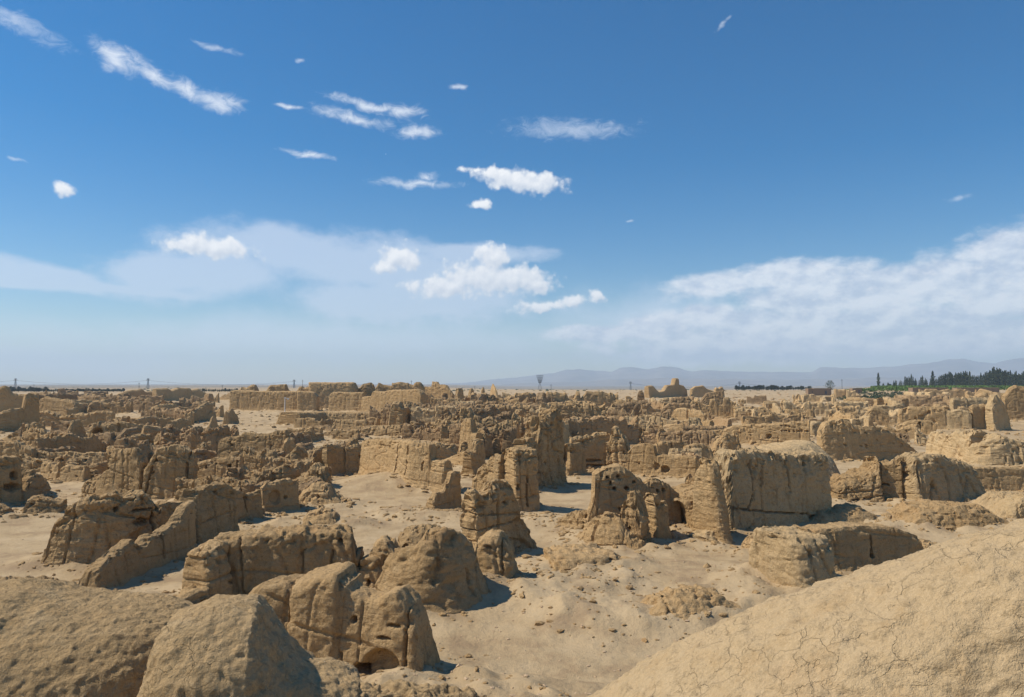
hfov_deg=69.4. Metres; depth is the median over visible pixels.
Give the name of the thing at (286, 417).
earth platform
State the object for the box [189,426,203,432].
rubble heap
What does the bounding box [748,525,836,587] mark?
ruined wall
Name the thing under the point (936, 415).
ruined wall
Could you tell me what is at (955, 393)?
ruined wall
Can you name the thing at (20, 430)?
clay pillar
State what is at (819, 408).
ruined wall
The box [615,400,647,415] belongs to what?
ruined wall
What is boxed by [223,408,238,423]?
clay pinnacle
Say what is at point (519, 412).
ruined block
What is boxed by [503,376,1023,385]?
foothills
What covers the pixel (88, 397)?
ruined wall
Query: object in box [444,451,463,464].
ruined wall
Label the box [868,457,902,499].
ruined wall
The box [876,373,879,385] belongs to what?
poplar tree
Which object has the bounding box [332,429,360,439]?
ruined block
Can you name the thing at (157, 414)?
clay pillar
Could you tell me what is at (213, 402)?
ruined room
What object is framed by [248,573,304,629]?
ruined wall
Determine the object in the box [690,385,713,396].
shrine wall
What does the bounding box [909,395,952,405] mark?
ruined room
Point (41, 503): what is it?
ruined wall
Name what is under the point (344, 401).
monastery wall
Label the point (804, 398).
ruined room
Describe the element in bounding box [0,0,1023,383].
sky
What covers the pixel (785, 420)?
ruined wall
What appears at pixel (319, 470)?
rubble heap
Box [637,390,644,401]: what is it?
clay pillar
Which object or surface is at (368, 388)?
monastery ruin
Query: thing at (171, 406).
ruined wall
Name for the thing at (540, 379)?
antenna mast
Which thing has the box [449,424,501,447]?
ruined block
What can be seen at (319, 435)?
ruined wall
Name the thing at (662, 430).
ruined block
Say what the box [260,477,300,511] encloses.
ruined wall
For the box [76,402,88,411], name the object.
ruined room
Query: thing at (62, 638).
earth mound
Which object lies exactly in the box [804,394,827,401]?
ruined room
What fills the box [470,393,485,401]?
ruined wall
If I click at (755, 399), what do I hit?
ruined block
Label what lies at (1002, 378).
poplar tree
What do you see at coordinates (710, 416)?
ruined block
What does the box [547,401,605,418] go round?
ruined block
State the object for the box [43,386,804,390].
scrub
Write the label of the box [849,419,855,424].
ruined room
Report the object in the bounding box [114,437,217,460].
ruined wall
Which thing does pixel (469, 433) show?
clay pinnacle
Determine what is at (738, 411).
ruined room
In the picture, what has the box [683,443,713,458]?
ruined wall
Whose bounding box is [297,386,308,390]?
monastery ruin
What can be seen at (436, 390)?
ruined wall
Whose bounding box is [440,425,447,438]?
clay pillar
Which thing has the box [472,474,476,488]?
ruined wall
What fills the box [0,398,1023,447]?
rubble field
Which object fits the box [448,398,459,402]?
clay pillar
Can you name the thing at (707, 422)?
ruined block
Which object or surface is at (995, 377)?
poplar tree
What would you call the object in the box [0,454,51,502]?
ruined wall
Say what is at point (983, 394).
ruined block
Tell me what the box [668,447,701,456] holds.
ruined block
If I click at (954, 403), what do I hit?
ruined block
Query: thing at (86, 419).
ruined wall
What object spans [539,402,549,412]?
ruined wall
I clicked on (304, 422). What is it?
ruined room
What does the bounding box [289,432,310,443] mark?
ruined room
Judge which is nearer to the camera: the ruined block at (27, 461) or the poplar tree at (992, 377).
the ruined block at (27, 461)
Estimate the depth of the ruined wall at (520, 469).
51.35 m
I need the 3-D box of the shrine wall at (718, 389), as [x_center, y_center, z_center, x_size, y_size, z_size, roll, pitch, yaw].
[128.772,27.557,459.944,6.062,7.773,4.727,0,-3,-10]
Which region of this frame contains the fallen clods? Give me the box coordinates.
[0,397,1023,695]
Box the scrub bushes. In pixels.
[836,391,903,399]
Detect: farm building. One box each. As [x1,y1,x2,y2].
[805,388,813,393]
[811,388,830,395]
[849,388,861,393]
[908,388,947,391]
[952,388,998,391]
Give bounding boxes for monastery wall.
[229,390,297,410]
[297,390,319,410]
[328,392,366,410]
[361,389,425,411]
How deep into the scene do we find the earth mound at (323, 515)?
46.44 m
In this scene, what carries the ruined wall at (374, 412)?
on the ground
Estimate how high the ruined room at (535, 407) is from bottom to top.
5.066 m
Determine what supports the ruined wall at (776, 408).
on the ground
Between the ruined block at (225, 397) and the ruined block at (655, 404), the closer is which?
the ruined block at (655, 404)
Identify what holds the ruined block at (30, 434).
on the ground
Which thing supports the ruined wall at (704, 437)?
on the ground
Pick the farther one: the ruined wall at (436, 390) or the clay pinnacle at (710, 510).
the ruined wall at (436, 390)
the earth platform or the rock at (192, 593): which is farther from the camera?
the earth platform
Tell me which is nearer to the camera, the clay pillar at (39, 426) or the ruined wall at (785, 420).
the clay pillar at (39, 426)
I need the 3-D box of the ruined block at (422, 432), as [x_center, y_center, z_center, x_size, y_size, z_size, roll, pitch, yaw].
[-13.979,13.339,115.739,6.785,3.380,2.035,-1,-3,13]
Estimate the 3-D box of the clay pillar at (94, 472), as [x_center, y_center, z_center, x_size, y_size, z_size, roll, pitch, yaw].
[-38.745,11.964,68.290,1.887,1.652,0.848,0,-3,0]
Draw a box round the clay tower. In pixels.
[512,406,567,485]
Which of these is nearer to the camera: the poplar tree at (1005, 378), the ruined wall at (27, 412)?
the ruined wall at (27, 412)
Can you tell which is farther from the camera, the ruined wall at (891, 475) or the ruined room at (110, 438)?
the ruined room at (110, 438)
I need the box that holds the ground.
[0,384,1023,696]
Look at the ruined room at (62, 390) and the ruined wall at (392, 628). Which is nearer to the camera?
the ruined wall at (392, 628)
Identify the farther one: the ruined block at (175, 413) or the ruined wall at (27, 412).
the ruined block at (175, 413)
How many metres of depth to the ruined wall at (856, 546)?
35.08 m
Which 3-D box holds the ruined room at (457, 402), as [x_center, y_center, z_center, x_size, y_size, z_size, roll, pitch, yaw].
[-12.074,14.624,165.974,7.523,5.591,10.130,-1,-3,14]
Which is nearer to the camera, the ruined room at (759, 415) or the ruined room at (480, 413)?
the ruined room at (480, 413)
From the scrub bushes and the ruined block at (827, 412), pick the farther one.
the scrub bushes
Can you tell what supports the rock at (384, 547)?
on the ground
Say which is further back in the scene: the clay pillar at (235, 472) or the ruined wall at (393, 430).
the ruined wall at (393, 430)
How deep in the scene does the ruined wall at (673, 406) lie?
186.38 m
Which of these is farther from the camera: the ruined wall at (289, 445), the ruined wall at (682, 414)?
the ruined wall at (682, 414)
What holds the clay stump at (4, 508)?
on the ground
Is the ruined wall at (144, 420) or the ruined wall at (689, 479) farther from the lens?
the ruined wall at (144, 420)
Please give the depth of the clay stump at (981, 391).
334.05 m
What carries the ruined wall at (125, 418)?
on the ground
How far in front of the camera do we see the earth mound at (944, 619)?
8.12 m
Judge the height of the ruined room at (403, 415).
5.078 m
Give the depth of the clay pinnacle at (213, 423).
143.46 m
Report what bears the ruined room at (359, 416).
on the ground
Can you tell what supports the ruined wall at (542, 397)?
on the ground
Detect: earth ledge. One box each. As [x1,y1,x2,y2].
[356,679,486,696]
[556,509,586,528]
[640,584,741,619]
[688,529,716,541]
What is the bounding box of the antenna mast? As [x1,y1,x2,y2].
[537,375,543,388]
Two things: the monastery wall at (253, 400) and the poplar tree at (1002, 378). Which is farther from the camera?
the poplar tree at (1002, 378)
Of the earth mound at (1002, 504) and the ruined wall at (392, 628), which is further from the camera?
the earth mound at (1002, 504)
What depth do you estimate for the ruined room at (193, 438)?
87.50 m
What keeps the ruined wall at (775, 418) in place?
on the ground
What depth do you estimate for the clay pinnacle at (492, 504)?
38.31 m
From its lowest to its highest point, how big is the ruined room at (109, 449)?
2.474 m
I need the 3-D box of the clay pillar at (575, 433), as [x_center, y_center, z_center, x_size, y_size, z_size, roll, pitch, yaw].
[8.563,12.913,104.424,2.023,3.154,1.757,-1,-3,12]
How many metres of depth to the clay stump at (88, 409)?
219.68 m
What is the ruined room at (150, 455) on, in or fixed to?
on the ground
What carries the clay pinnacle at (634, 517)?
on the ground
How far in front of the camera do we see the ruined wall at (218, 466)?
63.71 m
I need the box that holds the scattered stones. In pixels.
[0,496,984,696]
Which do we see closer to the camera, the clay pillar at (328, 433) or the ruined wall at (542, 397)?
the clay pillar at (328, 433)
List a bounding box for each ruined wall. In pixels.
[0,385,38,411]
[0,393,39,430]
[0,440,37,457]
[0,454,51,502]
[0,575,58,579]
[22,494,67,513]
[30,392,53,394]
[32,433,102,452]
[35,393,77,399]
[39,396,78,415]
[39,410,114,427]
[40,461,65,479]
[41,489,163,564]
[47,451,107,465]
[59,464,90,481]
[71,399,108,403]
[77,395,107,399]
[78,500,196,587]
[81,447,147,494]
[84,416,130,429]
[86,401,133,413]
[88,461,106,473]
[89,421,131,433]
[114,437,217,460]
[115,417,140,423]
[117,389,151,396]
[131,423,143,427]
[132,395,163,402]
[134,416,157,424]
[141,406,179,416]
[141,425,161,439]
[142,444,197,499]
[145,421,155,425]
[151,404,190,410]
[152,388,205,400]
[154,487,195,524]
[156,417,173,427]
[167,418,190,429]
[173,475,256,500]
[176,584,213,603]
[179,481,239,543]
[182,539,232,596]
[183,402,212,421]
[197,456,243,478]
[214,521,364,594]
[217,429,289,457]
[233,466,275,491]
[234,489,263,522]
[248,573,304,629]
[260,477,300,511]
[282,437,295,454]
[287,561,362,659]
[299,477,321,494]
[304,430,323,441]
[322,443,345,475]
[335,574,440,674]
[345,444,361,473]
[358,437,452,490]
[359,414,458,435]
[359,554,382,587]
[360,433,368,437]
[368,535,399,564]
[369,402,485,419]
[375,524,488,613]
[388,401,412,424]
[423,419,512,443]
[425,381,454,398]
[426,393,434,402]
[426,471,461,509]
[434,400,497,405]
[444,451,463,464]
[453,419,519,438]
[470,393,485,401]
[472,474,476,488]
[476,451,505,490]
[494,404,532,413]
[504,446,539,511]
[536,392,555,403]
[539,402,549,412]
[543,391,617,406]
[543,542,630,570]
[563,417,579,443]
[563,442,586,475]
[569,432,609,468]
[582,463,681,526]
[606,409,670,419]
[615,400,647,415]
[624,416,656,430]
[627,443,697,476]
[641,402,695,414]
[643,415,681,424]
[643,493,671,538]
[644,430,673,437]
[648,390,722,405]
[654,440,687,454]
[658,430,715,445]
[666,426,681,431]
[671,407,706,420]
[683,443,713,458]
[685,473,694,484]
[688,429,723,435]
[690,397,735,417]
[711,416,731,426]
[711,430,740,454]
[711,446,831,529]
[724,420,809,443]
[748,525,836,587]
[752,408,756,416]
[770,413,812,421]
[772,402,789,414]
[782,418,821,422]
[783,400,868,415]
[793,521,923,571]
[816,418,916,460]
[828,410,860,425]
[843,397,871,406]
[864,398,877,405]
[864,405,888,425]
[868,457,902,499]
[889,397,908,406]
[893,451,985,501]
[896,419,936,434]
[896,432,909,441]
[897,406,946,428]
[918,389,975,397]
[919,539,936,548]
[925,429,986,458]
[946,409,971,428]
[961,433,1023,465]
[968,404,985,428]
[973,466,1023,491]
[1001,385,1023,419]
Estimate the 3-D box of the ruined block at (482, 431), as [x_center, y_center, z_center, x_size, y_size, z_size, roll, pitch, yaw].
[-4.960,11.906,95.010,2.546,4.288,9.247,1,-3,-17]
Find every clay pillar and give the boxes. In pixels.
[12,423,24,435]
[30,424,45,428]
[90,469,100,477]
[155,411,165,417]
[185,411,193,424]
[198,441,211,449]
[204,393,213,401]
[226,466,243,479]
[324,422,335,435]
[414,420,425,429]
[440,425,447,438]
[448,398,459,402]
[460,441,467,451]
[493,438,500,453]
[571,431,579,436]
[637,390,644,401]
[688,417,702,425]
[742,418,749,424]
[764,402,771,408]
[794,394,801,404]
[831,394,835,403]
[846,390,855,397]
[873,398,883,405]
[914,430,926,444]
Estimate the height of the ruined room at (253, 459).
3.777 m
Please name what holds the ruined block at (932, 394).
on the ground
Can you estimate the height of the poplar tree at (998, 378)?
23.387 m
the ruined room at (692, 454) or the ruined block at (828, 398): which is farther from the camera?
the ruined block at (828, 398)
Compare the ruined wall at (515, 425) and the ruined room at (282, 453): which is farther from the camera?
the ruined wall at (515, 425)
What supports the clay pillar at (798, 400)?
on the ground
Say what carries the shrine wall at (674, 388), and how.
on the ground
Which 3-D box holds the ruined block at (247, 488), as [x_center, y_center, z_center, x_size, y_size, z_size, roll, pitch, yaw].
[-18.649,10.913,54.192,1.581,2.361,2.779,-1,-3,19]
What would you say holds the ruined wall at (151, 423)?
on the ground
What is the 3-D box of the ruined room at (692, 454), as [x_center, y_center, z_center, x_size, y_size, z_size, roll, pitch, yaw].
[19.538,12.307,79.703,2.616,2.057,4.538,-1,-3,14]
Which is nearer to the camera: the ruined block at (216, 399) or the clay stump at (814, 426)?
the clay stump at (814, 426)
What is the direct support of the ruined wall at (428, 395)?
on the ground
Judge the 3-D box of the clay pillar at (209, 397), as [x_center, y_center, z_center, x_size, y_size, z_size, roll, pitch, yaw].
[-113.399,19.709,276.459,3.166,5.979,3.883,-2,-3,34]
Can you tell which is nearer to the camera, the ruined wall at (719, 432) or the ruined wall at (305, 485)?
the ruined wall at (305, 485)
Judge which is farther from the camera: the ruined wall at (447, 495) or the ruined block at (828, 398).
the ruined block at (828, 398)
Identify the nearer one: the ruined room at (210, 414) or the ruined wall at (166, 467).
the ruined wall at (166, 467)
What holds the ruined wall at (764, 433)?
on the ground
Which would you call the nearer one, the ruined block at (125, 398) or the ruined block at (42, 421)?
the ruined block at (42, 421)
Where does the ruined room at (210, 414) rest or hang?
on the ground
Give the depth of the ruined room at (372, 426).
128.00 m
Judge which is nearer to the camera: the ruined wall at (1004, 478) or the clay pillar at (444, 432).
the ruined wall at (1004, 478)
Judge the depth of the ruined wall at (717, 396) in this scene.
211.48 m
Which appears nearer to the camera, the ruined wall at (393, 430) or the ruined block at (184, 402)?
the ruined wall at (393, 430)
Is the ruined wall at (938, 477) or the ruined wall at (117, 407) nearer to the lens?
the ruined wall at (938, 477)
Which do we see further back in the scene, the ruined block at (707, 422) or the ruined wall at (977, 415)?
the ruined wall at (977, 415)
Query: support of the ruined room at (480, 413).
on the ground
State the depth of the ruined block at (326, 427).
138.67 m
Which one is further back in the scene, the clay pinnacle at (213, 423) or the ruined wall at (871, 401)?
the ruined wall at (871, 401)
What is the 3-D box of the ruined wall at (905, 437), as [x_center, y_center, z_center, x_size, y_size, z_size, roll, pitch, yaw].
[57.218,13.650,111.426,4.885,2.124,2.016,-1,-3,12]
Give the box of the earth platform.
[276,411,368,424]
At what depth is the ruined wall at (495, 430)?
99.57 m
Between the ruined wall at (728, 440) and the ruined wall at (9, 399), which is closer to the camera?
the ruined wall at (728, 440)
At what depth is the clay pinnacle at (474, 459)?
72.19 m
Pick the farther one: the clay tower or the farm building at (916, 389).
the farm building at (916, 389)
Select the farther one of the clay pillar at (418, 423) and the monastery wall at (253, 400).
the monastery wall at (253, 400)
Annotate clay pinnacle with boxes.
[67,419,85,435]
[207,416,218,427]
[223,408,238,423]
[455,388,473,399]
[458,418,482,451]
[460,478,537,549]
[461,438,484,474]
[490,384,497,395]
[606,426,630,468]
[620,489,651,540]
[691,457,732,544]
[984,394,1010,430]
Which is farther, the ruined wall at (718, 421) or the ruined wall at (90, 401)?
the ruined wall at (90, 401)
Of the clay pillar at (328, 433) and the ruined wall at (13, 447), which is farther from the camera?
the clay pillar at (328, 433)
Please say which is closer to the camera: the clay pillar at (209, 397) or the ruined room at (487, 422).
the ruined room at (487, 422)
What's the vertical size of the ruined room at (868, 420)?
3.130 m
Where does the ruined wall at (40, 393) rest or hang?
on the ground
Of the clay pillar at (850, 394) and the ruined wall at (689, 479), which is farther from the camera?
the clay pillar at (850, 394)
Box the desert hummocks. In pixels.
[499,387,896,405]
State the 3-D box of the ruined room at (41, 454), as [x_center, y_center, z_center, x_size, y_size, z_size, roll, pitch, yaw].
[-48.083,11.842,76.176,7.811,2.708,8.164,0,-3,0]
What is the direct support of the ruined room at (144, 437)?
on the ground
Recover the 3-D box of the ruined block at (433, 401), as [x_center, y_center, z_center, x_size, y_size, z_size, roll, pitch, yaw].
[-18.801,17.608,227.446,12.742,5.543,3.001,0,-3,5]
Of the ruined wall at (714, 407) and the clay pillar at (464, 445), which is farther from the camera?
the ruined wall at (714, 407)
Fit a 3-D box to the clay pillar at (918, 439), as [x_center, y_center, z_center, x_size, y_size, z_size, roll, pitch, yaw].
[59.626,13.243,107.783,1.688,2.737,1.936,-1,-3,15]
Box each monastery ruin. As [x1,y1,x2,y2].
[240,384,258,390]
[266,384,288,390]
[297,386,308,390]
[359,382,392,395]
[392,382,425,390]
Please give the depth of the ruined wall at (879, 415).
154.77 m
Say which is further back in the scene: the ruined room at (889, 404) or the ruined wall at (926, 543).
the ruined room at (889, 404)
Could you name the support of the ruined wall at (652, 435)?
on the ground
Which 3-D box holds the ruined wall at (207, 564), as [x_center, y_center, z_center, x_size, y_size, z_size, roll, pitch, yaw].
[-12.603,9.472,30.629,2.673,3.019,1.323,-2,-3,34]
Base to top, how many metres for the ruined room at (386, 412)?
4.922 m
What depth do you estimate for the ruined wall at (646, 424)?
129.90 m
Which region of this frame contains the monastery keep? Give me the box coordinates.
[308,382,358,409]
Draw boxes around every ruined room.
[10,436,22,441]
[37,450,80,463]
[52,430,109,452]
[58,388,72,393]
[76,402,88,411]
[78,427,141,445]
[84,391,107,394]
[100,393,130,401]
[106,444,165,459]
[124,433,159,445]
[138,400,180,413]
[148,451,202,463]
[159,424,238,454]
[193,396,203,401]
[196,401,214,406]
[208,411,216,420]
[229,445,322,471]
[242,456,313,480]
[277,449,285,456]
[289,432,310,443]
[294,417,332,427]
[296,442,313,449]
[356,413,379,424]
[366,425,383,427]
[380,407,410,424]
[382,407,390,424]
[417,402,434,409]
[428,442,456,459]
[439,405,493,420]
[448,401,474,404]
[455,433,493,457]
[459,407,525,437]
[471,392,530,401]
[482,426,516,453]
[489,404,523,415]
[493,416,501,421]
[498,397,535,403]
[500,403,539,409]
[518,402,538,404]
[565,400,594,403]
[581,413,627,422]
[650,397,671,403]
[681,452,700,463]
[730,413,750,420]
[733,407,764,417]
[735,408,757,417]
[741,415,771,423]
[784,409,815,417]
[792,395,807,403]
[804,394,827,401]
[834,388,861,397]
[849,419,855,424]
[855,409,898,424]
[856,415,873,426]
[864,397,905,411]
[885,423,925,438]
[897,394,950,406]
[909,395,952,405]
[933,403,985,410]
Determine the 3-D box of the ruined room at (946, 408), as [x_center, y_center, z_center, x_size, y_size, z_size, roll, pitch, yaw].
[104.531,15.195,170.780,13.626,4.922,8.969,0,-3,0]
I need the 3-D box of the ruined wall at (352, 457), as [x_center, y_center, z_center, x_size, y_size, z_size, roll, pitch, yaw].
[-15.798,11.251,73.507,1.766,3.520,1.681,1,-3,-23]
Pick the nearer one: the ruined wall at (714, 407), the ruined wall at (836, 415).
the ruined wall at (836, 415)
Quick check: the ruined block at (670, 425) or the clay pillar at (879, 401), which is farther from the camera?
the clay pillar at (879, 401)
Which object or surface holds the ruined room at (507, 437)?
on the ground
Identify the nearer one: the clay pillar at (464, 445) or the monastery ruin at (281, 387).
the clay pillar at (464, 445)
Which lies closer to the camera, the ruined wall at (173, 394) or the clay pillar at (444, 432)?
the clay pillar at (444, 432)
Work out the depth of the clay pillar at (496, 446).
91.73 m
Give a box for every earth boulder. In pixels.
[398,524,425,547]
[576,511,651,549]
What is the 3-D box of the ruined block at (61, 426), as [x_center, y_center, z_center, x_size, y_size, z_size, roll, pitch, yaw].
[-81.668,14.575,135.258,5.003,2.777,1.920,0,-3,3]
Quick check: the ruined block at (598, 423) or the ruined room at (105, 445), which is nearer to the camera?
the ruined room at (105, 445)
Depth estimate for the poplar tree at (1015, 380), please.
871.19 m
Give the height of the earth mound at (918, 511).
2.223 m
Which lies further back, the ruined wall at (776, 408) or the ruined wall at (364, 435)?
the ruined wall at (776, 408)
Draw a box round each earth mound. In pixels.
[0,578,193,696]
[137,594,359,696]
[299,481,347,504]
[303,506,339,524]
[587,519,1023,696]
[756,440,839,477]
[808,502,877,523]
[889,498,1008,529]
[971,490,1023,518]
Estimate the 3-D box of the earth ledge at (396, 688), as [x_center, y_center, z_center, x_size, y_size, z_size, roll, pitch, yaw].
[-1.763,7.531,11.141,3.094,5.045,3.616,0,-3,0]
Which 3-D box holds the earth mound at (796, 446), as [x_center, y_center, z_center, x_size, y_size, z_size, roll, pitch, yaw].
[22.122,9.986,60.137,8.462,4.837,10.050,2,-4,-42]
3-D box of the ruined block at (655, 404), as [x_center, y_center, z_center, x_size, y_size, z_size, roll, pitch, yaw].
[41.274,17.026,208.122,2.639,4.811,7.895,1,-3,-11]
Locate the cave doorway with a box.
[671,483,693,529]
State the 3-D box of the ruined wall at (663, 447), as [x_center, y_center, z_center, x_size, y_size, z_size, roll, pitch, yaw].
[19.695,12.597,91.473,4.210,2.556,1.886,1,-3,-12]
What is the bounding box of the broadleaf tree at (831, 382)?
[823,380,833,389]
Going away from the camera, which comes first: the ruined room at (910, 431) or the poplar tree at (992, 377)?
the ruined room at (910, 431)
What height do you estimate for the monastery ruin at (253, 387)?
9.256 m
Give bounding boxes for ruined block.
[1,433,18,440]
[19,453,80,472]
[22,426,52,446]
[36,446,75,452]
[39,418,44,427]
[50,421,70,432]
[117,396,138,401]
[118,398,144,410]
[159,408,194,418]
[179,398,217,409]
[203,393,219,402]
[213,405,223,416]
[214,393,229,399]
[242,480,270,492]
[287,427,322,434]
[315,425,341,430]
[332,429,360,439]
[335,419,368,429]
[342,437,358,444]
[401,423,443,440]
[410,405,456,422]
[430,397,447,405]
[445,420,454,429]
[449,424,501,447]
[476,425,485,439]
[498,411,530,421]
[515,409,523,416]
[530,408,538,416]
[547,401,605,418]
[562,415,639,443]
[613,399,637,404]
[629,422,643,442]
[640,435,656,443]
[648,425,658,434]
[651,400,662,408]
[656,428,664,442]
[663,417,692,427]
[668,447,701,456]
[682,425,727,431]
[698,418,713,425]
[707,413,736,422]
[709,437,716,446]
[733,405,770,414]
[738,399,745,403]
[746,395,766,403]
[763,401,779,406]
[769,412,787,416]
[821,411,856,421]
[824,394,834,401]
[825,409,835,416]
[836,405,869,412]
[857,417,863,425]
[898,423,919,427]
[904,391,935,396]
[949,397,987,409]
[965,391,975,395]
[965,392,1003,397]
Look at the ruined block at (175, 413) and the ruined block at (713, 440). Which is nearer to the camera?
the ruined block at (713, 440)
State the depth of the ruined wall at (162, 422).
144.02 m
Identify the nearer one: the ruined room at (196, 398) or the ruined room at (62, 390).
the ruined room at (196, 398)
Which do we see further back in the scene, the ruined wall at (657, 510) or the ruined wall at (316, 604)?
the ruined wall at (657, 510)
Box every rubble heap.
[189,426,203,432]
[298,462,331,486]
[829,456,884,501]
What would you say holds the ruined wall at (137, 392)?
on the ground
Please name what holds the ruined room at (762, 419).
on the ground
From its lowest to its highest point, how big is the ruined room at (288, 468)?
2.978 m
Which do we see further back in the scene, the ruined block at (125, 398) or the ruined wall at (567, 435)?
the ruined block at (125, 398)
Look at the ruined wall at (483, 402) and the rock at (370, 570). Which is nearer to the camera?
the rock at (370, 570)
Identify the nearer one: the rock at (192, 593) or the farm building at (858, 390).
the rock at (192, 593)
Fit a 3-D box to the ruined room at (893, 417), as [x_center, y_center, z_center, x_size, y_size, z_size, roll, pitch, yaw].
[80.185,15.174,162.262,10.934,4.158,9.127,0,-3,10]
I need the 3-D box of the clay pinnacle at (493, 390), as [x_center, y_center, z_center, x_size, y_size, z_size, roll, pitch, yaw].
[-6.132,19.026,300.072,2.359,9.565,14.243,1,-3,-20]
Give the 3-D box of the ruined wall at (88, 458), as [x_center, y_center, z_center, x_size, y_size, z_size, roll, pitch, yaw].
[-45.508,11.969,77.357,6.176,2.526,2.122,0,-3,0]
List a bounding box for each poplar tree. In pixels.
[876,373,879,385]
[930,371,935,383]
[948,371,950,385]
[991,368,994,384]
[994,370,997,385]
[997,369,999,384]
[1001,371,1004,384]
[1003,370,1006,384]
[1014,372,1016,384]
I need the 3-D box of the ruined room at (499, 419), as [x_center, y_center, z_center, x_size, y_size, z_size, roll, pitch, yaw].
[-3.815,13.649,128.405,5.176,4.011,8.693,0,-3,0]
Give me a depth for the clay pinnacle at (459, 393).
247.79 m
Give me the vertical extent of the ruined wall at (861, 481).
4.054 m
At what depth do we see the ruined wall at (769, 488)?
45.27 m
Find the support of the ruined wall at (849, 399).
on the ground
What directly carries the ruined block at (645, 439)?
on the ground
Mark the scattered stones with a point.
(491, 687)
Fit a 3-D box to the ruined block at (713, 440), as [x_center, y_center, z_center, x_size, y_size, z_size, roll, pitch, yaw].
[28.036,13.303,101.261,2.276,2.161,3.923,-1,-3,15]
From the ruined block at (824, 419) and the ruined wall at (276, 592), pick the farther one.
the ruined block at (824, 419)
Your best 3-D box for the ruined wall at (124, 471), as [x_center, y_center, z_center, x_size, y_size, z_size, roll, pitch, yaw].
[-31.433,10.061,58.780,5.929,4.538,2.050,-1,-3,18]
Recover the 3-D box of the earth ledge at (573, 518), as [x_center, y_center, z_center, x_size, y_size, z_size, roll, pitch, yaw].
[3.334,10.852,46.746,3.197,2.074,6.051,1,-3,-28]
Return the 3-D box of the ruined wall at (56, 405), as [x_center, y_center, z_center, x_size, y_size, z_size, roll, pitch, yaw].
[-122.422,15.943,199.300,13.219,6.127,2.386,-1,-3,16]
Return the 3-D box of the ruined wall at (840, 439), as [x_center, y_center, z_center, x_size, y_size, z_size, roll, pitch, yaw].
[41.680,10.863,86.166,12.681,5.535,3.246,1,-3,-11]
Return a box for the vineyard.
[846,385,1023,391]
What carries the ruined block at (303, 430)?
on the ground
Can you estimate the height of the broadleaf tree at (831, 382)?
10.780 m
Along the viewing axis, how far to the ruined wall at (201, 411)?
173.04 m
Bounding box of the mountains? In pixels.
[448,358,1023,384]
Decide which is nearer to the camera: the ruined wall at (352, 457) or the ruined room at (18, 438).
the ruined wall at (352, 457)
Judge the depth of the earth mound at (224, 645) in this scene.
10.02 m
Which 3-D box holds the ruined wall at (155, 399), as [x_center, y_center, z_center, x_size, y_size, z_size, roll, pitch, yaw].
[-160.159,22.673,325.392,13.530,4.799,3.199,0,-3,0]
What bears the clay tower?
on the ground
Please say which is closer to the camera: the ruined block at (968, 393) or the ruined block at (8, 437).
the ruined block at (8, 437)
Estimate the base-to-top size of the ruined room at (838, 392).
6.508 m
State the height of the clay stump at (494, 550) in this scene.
2.805 m
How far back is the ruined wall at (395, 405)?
140.82 m
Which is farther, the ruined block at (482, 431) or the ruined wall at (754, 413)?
the ruined wall at (754, 413)
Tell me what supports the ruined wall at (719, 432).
on the ground
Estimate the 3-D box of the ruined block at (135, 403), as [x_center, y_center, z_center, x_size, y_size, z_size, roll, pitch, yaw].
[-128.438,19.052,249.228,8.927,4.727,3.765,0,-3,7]
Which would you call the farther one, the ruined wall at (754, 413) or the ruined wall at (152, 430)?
the ruined wall at (754, 413)
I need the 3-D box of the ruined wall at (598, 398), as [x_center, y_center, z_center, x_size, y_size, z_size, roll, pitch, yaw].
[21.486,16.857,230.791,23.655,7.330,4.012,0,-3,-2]
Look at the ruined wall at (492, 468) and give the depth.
53.61 m
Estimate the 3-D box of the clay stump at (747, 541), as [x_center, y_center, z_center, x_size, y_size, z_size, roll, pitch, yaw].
[12.841,10.529,38.813,1.162,1.560,1.978,1,-3,-19]
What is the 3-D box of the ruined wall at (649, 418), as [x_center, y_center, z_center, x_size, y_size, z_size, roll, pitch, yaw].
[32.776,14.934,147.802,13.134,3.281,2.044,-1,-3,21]
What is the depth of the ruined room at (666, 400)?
232.29 m
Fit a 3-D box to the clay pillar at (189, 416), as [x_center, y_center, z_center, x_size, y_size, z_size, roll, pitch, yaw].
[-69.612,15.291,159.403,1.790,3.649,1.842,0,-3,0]
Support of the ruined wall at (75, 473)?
on the ground
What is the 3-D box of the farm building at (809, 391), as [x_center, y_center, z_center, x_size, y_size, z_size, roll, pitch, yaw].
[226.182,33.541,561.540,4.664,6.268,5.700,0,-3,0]
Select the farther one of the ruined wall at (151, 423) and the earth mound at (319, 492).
the ruined wall at (151, 423)
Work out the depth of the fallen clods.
43.15 m
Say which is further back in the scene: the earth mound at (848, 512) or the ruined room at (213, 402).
the ruined room at (213, 402)
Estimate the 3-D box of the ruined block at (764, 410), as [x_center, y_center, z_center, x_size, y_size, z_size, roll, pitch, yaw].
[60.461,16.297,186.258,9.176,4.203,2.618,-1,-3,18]
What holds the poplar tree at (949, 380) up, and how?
on the ground
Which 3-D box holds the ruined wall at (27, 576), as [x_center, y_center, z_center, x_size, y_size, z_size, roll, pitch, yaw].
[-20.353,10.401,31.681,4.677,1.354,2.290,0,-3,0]
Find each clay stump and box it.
[0,503,13,515]
[63,407,78,416]
[84,407,91,412]
[474,529,517,577]
[741,534,753,548]
[810,421,821,436]
[975,389,992,394]
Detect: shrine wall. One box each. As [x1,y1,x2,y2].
[644,378,687,397]
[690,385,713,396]
[714,387,724,397]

